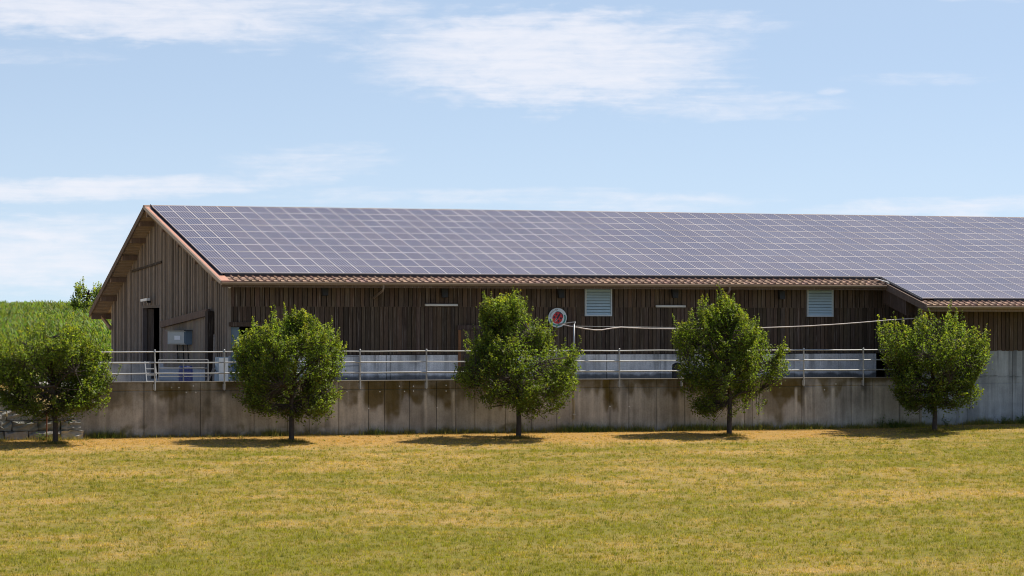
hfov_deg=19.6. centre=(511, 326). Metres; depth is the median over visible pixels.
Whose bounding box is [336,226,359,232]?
solar panel
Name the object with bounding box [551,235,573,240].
solar panel
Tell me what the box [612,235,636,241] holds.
solar panel
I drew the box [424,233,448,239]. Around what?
solar panel
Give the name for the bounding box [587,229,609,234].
solar panel
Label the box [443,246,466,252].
solar panel
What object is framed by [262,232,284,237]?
solar panel
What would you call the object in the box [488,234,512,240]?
solar panel
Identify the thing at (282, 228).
solar panel
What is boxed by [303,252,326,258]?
solar panel
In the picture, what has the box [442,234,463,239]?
solar panel
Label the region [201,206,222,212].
solar panel
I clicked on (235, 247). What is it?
solar panel
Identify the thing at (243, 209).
solar panel
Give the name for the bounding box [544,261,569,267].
solar panel
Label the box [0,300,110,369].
corn
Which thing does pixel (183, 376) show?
cattle gate
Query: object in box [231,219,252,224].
solar panel
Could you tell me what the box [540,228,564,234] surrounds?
solar panel
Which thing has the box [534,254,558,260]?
solar panel
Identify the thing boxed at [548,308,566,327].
round sign
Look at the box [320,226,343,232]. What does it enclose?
solar panel
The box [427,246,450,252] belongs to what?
solar panel
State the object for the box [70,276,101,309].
deciduous tree
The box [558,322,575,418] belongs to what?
standpipe
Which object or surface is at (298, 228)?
solar panel
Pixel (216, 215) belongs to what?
solar panel
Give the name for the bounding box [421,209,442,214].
solar panel
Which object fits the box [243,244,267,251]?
solar panel
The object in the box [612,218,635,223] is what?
solar panel
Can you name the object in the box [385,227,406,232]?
solar panel
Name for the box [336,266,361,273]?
solar panel
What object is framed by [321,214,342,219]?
solar panel
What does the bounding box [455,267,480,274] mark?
solar panel
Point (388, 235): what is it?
solar panel
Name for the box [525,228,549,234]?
solar panel
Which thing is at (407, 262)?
solar panel
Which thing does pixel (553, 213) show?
solar panel
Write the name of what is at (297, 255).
solar panel
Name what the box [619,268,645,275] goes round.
solar panel
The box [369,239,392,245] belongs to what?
solar panel
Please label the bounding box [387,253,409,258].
solar panel
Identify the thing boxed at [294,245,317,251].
solar panel
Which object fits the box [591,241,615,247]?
solar panel
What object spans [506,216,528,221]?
solar panel
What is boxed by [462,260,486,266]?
solar panel
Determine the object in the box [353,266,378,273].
solar panel
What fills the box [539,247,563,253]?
solar panel
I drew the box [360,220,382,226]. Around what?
solar panel
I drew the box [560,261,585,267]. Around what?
solar panel
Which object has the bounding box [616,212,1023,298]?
solar panels
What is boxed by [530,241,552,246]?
solar panel
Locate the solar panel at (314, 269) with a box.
[302,266,326,273]
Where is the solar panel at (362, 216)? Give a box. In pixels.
[352,214,373,219]
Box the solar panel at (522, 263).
[511,260,535,266]
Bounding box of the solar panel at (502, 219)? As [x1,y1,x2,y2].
[492,216,513,221]
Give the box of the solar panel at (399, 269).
[387,266,412,273]
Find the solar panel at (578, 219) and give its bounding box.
[567,217,589,222]
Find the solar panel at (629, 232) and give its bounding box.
[618,230,641,235]
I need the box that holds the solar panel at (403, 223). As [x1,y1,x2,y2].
[392,221,414,226]
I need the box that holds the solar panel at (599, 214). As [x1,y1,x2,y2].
[588,212,610,217]
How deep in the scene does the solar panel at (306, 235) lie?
116.88 m
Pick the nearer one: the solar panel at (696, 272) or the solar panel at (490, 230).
the solar panel at (696, 272)
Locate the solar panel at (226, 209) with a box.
[217,206,238,212]
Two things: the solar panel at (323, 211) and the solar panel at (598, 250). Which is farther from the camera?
the solar panel at (323, 211)
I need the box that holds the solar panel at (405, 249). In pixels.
[394,246,418,252]
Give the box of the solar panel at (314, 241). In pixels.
[304,239,325,244]
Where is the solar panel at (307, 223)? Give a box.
[296,219,318,225]
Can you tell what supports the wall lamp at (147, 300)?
attached to the barn
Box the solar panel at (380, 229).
[368,226,390,232]
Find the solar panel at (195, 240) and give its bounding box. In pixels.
[185,237,207,244]
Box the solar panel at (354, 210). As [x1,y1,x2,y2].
[344,208,365,213]
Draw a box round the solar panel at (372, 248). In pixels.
[362,246,385,252]
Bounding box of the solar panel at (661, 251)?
[649,248,673,254]
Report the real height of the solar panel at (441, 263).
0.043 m
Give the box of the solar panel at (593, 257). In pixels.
[581,254,605,260]
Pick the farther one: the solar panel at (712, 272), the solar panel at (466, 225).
the solar panel at (466, 225)
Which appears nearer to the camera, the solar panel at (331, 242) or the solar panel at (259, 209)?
the solar panel at (331, 242)
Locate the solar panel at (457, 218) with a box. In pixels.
[445,215,468,221]
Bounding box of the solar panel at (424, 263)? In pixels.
[413,260,436,266]
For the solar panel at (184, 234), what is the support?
attached to the barn
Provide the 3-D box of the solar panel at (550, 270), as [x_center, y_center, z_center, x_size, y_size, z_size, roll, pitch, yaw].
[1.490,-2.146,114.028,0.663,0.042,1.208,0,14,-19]
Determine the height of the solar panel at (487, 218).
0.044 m
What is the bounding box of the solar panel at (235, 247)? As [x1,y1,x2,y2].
[226,244,249,250]
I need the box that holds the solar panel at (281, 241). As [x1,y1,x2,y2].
[270,238,292,244]
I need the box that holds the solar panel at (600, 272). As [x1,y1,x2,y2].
[587,268,612,275]
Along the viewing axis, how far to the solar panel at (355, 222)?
120.10 m
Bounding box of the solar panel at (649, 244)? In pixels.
[638,242,661,247]
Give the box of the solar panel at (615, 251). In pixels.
[603,248,627,254]
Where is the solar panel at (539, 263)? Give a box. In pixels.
[527,260,551,266]
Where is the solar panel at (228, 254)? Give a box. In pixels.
[217,251,239,257]
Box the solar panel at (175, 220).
[165,218,186,223]
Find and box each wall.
[0,391,83,439]
[76,377,921,437]
[95,361,150,381]
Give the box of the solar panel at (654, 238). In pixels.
[643,236,666,241]
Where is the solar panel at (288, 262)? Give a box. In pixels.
[276,258,300,265]
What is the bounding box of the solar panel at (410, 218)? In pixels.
[399,215,421,220]
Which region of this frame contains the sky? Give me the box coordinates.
[0,0,1023,302]
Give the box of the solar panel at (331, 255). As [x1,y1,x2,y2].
[319,252,342,258]
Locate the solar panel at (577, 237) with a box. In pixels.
[566,235,590,241]
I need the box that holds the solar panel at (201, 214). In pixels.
[191,212,213,218]
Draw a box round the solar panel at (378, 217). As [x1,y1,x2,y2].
[367,214,390,220]
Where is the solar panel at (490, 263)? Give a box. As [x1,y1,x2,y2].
[479,260,502,266]
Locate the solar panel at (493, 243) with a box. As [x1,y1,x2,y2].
[482,240,505,246]
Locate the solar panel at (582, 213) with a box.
[572,211,594,216]
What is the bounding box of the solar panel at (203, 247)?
[192,244,215,250]
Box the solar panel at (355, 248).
[344,245,367,251]
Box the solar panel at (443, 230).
[431,227,455,233]
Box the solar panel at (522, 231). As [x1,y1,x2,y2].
[510,228,533,234]
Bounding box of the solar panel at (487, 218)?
[477,216,498,221]
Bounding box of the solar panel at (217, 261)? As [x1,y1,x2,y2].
[206,258,229,265]
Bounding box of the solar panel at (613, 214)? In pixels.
[602,212,624,217]
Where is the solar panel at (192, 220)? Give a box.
[182,218,203,224]
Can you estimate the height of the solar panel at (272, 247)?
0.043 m
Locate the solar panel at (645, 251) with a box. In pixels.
[633,248,658,254]
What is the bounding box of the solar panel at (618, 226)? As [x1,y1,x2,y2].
[606,223,630,229]
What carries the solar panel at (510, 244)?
attached to the barn
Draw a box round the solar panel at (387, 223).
[377,221,398,226]
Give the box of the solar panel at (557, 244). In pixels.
[545,241,569,247]
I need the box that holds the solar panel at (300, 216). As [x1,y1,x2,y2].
[288,213,310,219]
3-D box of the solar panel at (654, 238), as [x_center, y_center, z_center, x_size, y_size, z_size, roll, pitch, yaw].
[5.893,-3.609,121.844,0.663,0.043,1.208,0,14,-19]
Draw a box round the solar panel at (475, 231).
[464,228,486,233]
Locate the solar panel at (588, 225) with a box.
[577,223,599,228]
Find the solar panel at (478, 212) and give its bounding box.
[467,210,489,215]
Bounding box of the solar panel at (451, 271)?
[439,267,463,274]
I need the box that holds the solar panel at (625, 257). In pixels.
[613,254,637,260]
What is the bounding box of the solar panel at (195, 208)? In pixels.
[185,206,205,211]
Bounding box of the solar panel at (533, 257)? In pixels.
[518,254,542,260]
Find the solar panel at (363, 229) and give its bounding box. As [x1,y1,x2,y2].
[352,226,375,232]
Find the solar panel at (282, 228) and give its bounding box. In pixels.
[271,225,293,231]
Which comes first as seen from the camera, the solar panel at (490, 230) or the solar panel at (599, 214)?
the solar panel at (490, 230)
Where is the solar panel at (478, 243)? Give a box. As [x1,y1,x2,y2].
[466,240,489,246]
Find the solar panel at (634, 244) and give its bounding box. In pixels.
[623,242,646,247]
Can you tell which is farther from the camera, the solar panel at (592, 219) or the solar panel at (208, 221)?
the solar panel at (592, 219)
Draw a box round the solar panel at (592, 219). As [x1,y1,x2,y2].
[582,217,604,222]
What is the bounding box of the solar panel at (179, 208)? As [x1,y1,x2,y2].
[169,206,189,211]
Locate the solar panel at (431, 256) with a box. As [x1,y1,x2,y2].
[420,253,443,259]
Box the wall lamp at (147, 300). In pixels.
[140,298,150,302]
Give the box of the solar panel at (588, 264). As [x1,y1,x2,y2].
[576,261,601,267]
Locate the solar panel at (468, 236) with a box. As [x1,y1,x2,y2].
[457,234,479,239]
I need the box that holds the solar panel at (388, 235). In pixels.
[377,233,399,238]
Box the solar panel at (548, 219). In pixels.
[538,217,559,222]
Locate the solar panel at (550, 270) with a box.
[537,267,563,274]
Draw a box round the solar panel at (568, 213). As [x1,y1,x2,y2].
[557,211,579,216]
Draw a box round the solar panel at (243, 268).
[231,265,256,272]
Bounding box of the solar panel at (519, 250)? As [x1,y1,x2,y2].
[508,247,531,253]
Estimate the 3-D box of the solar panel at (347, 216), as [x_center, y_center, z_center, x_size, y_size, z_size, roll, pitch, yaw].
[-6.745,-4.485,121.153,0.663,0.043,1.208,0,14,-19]
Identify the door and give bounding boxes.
[147,309,153,377]
[163,317,204,368]
[231,327,238,380]
[461,330,504,378]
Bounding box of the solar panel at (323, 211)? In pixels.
[313,208,334,213]
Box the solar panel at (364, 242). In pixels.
[353,239,376,245]
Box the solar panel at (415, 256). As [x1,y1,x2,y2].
[403,253,427,259]
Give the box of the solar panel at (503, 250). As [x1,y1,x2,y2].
[492,247,516,253]
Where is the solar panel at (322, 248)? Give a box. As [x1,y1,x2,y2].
[311,245,334,251]
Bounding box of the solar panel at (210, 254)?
[199,251,222,257]
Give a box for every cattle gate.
[158,359,208,380]
[337,355,358,379]
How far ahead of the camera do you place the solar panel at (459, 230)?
120.23 m
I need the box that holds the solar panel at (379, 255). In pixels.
[369,252,393,258]
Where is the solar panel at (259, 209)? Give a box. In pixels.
[249,207,270,212]
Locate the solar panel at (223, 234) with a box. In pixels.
[212,231,234,237]
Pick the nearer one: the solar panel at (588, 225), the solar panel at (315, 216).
the solar panel at (315, 216)
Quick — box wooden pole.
[212,334,214,380]
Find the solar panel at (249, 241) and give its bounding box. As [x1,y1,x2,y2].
[236,238,259,244]
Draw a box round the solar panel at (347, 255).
[336,252,359,258]
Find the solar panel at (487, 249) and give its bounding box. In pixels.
[476,247,499,253]
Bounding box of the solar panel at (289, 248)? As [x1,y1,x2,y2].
[278,245,300,251]
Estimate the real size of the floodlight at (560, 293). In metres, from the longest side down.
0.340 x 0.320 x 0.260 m
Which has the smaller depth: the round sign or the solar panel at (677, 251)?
the round sign
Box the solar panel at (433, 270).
[421,266,446,274]
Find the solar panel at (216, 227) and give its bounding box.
[205,225,226,230]
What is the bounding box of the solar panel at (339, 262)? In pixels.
[328,259,351,265]
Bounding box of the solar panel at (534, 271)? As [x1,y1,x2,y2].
[521,267,546,274]
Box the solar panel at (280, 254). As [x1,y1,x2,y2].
[268,251,292,258]
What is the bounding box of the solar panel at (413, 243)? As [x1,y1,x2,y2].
[401,239,424,245]
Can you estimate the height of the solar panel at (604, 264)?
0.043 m
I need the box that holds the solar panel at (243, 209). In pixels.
[233,207,254,212]
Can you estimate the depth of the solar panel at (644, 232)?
122.94 m
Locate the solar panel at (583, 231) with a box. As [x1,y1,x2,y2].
[572,229,594,234]
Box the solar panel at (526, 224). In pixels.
[516,222,538,227]
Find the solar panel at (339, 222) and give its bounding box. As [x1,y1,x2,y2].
[328,220,350,225]
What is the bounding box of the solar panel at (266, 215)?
[256,213,277,218]
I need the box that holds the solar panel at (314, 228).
[304,226,325,231]
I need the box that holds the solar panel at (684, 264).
[672,262,695,267]
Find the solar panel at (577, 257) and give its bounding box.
[565,254,590,260]
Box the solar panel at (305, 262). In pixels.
[294,259,317,265]
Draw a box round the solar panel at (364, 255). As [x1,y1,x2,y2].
[353,252,376,258]
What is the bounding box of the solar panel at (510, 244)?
[497,240,521,246]
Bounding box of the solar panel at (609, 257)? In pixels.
[597,254,621,260]
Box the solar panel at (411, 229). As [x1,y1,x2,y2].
[400,227,422,232]
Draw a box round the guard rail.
[100,348,926,390]
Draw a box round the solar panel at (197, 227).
[188,224,210,230]
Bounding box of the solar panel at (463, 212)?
[452,210,474,215]
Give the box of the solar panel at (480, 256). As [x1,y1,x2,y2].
[469,253,492,259]
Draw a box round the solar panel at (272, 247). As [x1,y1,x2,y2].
[261,245,282,250]
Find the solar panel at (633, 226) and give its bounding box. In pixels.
[621,223,645,229]
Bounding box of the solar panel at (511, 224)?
[501,222,522,227]
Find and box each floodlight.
[321,288,328,295]
[440,289,447,297]
[557,289,564,297]
[671,289,677,297]
[778,291,784,298]
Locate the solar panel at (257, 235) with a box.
[245,231,267,237]
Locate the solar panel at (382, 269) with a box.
[370,266,395,273]
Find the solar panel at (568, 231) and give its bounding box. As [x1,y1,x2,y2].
[557,229,579,234]
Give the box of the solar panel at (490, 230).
[479,228,501,233]
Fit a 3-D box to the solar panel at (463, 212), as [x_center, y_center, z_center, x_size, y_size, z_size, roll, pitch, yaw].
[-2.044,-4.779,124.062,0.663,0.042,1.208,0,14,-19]
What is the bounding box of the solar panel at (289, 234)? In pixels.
[279,232,300,237]
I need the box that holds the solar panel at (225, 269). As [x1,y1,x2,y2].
[214,265,238,272]
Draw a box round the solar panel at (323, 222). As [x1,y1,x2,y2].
[312,220,334,225]
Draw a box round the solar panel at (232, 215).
[224,212,245,218]
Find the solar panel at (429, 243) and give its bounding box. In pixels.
[418,240,440,245]
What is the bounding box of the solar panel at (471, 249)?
[460,247,482,252]
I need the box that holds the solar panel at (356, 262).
[345,259,368,265]
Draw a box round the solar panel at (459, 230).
[447,227,470,233]
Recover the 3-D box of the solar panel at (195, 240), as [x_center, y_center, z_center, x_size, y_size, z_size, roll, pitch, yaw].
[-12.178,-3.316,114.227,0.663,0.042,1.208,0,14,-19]
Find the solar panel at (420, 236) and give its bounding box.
[409,233,432,239]
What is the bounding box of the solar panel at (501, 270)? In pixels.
[488,267,513,274]
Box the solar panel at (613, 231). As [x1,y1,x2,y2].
[602,229,624,234]
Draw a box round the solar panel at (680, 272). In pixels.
[667,268,693,275]
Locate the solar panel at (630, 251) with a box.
[618,248,642,254]
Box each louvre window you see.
[584,289,611,315]
[806,290,833,316]
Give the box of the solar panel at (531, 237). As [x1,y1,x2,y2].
[519,234,543,240]
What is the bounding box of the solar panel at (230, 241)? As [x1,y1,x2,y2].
[220,238,242,244]
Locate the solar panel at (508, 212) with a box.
[497,210,519,215]
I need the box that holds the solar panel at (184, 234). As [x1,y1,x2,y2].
[178,231,200,237]
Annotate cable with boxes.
[558,318,921,329]
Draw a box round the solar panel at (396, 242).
[385,239,408,245]
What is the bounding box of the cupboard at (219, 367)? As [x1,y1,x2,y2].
[215,357,227,380]
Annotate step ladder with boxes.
[144,361,157,381]
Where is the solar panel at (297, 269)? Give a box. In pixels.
[285,266,308,273]
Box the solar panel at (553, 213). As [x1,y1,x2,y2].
[543,211,564,216]
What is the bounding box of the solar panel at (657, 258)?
[645,255,670,261]
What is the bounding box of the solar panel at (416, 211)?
[406,209,427,214]
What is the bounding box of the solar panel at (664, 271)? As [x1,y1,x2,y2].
[651,268,677,275]
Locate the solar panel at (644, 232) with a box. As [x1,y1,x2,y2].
[633,230,655,235]
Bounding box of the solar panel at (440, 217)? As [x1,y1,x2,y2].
[430,215,451,220]
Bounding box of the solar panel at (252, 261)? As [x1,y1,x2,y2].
[241,258,264,264]
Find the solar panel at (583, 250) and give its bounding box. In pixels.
[572,248,594,253]
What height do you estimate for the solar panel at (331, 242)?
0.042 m
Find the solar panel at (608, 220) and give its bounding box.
[596,217,620,223]
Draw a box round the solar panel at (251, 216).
[241,213,261,218]
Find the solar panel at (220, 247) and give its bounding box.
[209,244,232,250]
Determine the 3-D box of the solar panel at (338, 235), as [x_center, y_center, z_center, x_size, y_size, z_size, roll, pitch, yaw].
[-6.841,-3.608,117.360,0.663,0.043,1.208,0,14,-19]
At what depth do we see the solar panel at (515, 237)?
119.85 m
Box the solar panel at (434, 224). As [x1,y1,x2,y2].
[423,221,445,226]
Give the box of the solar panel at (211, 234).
[195,231,217,237]
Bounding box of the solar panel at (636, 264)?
[624,261,648,267]
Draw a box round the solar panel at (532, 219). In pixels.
[521,216,545,222]
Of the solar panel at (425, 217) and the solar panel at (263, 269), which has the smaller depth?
the solar panel at (263, 269)
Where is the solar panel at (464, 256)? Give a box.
[452,253,476,259]
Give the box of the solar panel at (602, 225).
[592,223,614,228]
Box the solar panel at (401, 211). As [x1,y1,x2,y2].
[391,209,412,214]
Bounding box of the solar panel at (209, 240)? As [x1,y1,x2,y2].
[202,237,224,243]
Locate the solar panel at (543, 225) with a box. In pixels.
[531,222,554,228]
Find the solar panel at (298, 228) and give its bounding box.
[288,226,309,231]
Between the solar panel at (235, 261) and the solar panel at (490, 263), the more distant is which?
the solar panel at (490, 263)
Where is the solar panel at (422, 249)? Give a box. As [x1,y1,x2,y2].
[410,246,434,252]
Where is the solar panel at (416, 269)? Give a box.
[404,266,429,274]
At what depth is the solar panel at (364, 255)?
114.06 m
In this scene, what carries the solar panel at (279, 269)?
attached to the barn
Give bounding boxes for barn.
[89,204,1023,424]
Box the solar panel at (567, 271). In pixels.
[554,267,579,274]
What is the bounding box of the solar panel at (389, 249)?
[378,246,401,252]
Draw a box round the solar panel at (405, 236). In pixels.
[393,233,416,239]
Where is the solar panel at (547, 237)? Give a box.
[536,235,558,240]
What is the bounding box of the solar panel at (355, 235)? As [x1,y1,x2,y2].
[344,232,367,238]
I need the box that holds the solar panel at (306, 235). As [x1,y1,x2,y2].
[295,232,318,238]
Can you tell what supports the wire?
attached to the standpipe
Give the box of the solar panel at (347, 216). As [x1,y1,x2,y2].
[336,214,357,219]
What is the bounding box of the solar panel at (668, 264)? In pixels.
[655,261,680,267]
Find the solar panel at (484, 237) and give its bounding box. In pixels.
[473,234,495,239]
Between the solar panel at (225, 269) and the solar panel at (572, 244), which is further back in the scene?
the solar panel at (572, 244)
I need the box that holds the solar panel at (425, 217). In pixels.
[414,215,436,220]
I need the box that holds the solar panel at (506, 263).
[495,260,519,266]
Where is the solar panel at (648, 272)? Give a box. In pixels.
[635,268,661,275]
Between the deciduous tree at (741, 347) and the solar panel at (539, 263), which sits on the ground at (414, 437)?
the deciduous tree at (741, 347)
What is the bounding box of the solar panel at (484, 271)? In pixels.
[472,267,497,274]
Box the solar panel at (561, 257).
[550,254,574,260]
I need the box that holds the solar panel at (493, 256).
[485,253,508,259]
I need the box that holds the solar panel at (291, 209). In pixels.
[281,207,301,212]
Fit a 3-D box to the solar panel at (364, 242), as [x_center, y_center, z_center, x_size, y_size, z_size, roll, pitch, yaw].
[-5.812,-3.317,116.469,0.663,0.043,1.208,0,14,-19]
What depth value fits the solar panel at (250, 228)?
117.38 m
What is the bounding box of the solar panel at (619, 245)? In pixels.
[608,242,631,247]
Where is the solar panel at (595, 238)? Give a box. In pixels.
[582,235,606,241]
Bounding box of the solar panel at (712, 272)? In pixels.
[698,268,725,275]
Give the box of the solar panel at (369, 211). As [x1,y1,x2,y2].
[359,208,380,213]
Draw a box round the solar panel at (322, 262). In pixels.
[311,259,334,265]
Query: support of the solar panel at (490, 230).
attached to the barn
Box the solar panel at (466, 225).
[454,221,477,227]
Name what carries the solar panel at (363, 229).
attached to the barn
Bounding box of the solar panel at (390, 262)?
[378,259,402,265]
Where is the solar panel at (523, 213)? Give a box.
[512,210,535,216]
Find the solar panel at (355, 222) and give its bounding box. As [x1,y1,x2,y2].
[344,220,365,225]
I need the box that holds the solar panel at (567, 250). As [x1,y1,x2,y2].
[556,248,579,253]
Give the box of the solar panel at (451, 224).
[438,221,461,227]
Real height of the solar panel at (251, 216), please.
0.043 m
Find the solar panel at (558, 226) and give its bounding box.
[547,223,569,228]
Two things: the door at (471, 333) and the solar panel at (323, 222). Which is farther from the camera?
the solar panel at (323, 222)
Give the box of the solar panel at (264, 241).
[253,238,276,244]
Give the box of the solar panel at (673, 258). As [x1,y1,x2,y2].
[661,255,685,261]
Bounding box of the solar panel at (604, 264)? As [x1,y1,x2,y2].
[592,261,617,267]
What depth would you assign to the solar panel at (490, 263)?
114.50 m
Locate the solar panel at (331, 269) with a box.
[319,266,343,273]
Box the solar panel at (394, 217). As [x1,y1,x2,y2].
[384,215,405,220]
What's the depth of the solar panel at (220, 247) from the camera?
113.38 m
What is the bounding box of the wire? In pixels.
[590,326,673,327]
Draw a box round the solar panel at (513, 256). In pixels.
[502,254,526,260]
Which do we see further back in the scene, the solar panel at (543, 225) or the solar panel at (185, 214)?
the solar panel at (543, 225)
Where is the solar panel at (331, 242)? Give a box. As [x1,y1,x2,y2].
[320,239,342,244]
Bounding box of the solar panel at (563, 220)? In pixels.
[552,217,574,222]
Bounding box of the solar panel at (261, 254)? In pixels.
[251,251,274,258]
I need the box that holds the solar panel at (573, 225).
[562,223,584,228]
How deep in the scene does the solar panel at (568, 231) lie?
121.84 m
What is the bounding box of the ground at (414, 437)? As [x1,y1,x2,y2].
[0,374,1023,575]
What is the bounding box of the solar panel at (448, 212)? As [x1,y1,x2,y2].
[436,209,459,215]
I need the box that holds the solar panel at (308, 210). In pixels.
[297,208,318,213]
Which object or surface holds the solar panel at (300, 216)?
attached to the barn
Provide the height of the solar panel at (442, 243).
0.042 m
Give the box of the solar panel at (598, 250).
[587,248,610,253]
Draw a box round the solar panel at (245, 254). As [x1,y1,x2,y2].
[234,251,256,257]
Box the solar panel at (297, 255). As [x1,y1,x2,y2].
[286,252,309,258]
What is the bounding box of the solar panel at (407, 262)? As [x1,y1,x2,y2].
[395,259,418,265]
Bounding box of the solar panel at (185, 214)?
[175,212,196,217]
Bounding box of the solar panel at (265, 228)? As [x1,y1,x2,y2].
[254,225,277,231]
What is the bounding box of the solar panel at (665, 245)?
[653,242,678,248]
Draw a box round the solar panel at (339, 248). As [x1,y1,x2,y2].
[328,245,350,251]
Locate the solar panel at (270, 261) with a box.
[259,258,282,265]
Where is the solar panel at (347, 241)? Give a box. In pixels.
[336,239,358,244]
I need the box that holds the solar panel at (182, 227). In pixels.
[171,224,193,230]
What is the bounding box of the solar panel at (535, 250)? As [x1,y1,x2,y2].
[523,247,547,253]
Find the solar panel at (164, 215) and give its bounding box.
[158,212,179,218]
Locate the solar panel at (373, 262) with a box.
[362,259,385,265]
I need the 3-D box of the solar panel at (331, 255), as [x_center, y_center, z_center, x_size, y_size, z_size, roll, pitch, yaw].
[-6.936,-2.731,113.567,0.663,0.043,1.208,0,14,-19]
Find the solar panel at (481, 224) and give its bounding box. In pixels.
[470,222,492,227]
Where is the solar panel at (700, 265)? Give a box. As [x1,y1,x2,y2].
[688,262,712,268]
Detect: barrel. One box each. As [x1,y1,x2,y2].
[178,366,192,380]
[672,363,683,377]
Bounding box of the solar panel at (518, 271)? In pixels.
[505,267,530,274]
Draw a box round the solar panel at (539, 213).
[528,211,550,216]
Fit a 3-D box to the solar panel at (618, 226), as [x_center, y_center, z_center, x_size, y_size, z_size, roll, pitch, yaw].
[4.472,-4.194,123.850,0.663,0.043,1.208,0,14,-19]
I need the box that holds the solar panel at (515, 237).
[504,234,527,240]
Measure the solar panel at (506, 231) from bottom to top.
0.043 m
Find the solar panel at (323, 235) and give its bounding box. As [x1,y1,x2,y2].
[312,232,334,238]
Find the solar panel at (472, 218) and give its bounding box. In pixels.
[461,216,483,221]
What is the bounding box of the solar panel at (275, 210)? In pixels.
[265,207,286,212]
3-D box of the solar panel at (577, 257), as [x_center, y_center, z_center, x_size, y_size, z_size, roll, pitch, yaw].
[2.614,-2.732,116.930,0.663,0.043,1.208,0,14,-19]
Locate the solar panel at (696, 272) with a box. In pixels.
[682,268,709,275]
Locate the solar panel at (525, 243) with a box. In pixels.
[514,241,536,246]
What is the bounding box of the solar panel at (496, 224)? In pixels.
[485,222,507,227]
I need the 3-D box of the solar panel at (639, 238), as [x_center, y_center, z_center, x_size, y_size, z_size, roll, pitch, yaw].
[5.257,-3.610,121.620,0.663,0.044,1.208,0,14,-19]
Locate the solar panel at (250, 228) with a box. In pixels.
[238,225,260,231]
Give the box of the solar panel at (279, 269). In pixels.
[267,265,291,273]
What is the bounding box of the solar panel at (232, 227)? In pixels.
[222,225,243,230]
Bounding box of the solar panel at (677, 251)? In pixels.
[664,248,688,254]
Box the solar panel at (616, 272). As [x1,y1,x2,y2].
[603,268,628,275]
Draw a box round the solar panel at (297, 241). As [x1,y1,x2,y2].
[286,238,309,244]
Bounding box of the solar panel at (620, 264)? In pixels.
[608,261,633,267]
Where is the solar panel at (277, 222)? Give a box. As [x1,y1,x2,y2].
[263,219,286,225]
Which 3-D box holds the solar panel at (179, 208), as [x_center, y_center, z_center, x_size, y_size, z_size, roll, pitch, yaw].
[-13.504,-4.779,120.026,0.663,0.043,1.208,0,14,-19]
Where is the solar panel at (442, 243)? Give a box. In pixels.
[434,240,458,246]
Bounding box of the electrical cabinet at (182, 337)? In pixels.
[165,330,192,361]
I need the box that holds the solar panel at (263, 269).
[249,265,273,273]
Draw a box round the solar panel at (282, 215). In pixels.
[272,213,294,219]
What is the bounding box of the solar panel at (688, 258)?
[676,255,700,261]
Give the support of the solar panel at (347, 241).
attached to the barn
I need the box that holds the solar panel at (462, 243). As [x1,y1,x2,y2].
[450,240,474,246]
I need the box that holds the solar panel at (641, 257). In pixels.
[630,255,652,260]
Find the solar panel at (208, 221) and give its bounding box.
[198,218,220,224]
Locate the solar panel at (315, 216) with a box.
[305,214,326,219]
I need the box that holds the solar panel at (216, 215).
[207,212,229,218]
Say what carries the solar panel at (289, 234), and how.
attached to the barn
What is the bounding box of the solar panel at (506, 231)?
[495,228,517,233]
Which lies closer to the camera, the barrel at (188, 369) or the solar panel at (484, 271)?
the barrel at (188, 369)
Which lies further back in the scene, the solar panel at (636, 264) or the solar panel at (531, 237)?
the solar panel at (531, 237)
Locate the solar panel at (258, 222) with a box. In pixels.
[248,219,268,224]
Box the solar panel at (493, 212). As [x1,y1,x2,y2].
[482,210,504,215]
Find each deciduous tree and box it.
[0,312,121,442]
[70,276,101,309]
[228,302,346,441]
[451,285,584,436]
[670,281,791,434]
[874,299,993,430]
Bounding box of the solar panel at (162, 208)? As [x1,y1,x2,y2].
[152,205,173,211]
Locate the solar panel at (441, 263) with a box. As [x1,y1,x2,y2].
[429,260,453,266]
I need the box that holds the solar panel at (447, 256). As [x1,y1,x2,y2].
[436,253,460,259]
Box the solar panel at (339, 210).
[328,208,349,213]
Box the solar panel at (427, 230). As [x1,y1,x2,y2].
[416,227,438,232]
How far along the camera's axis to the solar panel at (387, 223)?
120.43 m
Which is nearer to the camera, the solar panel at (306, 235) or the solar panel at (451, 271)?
the solar panel at (451, 271)
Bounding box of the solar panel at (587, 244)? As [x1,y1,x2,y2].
[576,241,600,247]
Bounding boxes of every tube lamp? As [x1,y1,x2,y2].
[425,304,457,305]
[656,305,685,306]
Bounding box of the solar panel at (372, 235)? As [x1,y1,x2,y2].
[361,233,383,238]
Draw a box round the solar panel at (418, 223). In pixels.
[408,221,429,226]
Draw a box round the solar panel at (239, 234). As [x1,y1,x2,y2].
[229,231,251,237]
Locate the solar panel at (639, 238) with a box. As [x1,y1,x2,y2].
[628,236,651,241]
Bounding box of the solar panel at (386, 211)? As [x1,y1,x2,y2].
[376,209,397,214]
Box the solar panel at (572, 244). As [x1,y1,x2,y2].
[561,241,585,247]
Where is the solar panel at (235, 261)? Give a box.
[224,258,247,264]
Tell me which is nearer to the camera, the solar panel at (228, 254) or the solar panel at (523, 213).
the solar panel at (228, 254)
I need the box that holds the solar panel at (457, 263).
[446,260,470,266]
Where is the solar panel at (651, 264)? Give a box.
[639,261,664,267]
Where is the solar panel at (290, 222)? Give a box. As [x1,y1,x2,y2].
[279,219,302,225]
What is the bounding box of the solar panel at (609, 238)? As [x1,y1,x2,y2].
[597,235,621,241]
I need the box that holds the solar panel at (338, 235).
[328,232,350,238]
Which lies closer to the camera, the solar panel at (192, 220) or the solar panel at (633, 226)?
the solar panel at (192, 220)
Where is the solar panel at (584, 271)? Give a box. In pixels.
[571,268,596,275]
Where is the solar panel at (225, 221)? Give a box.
[215,219,236,224]

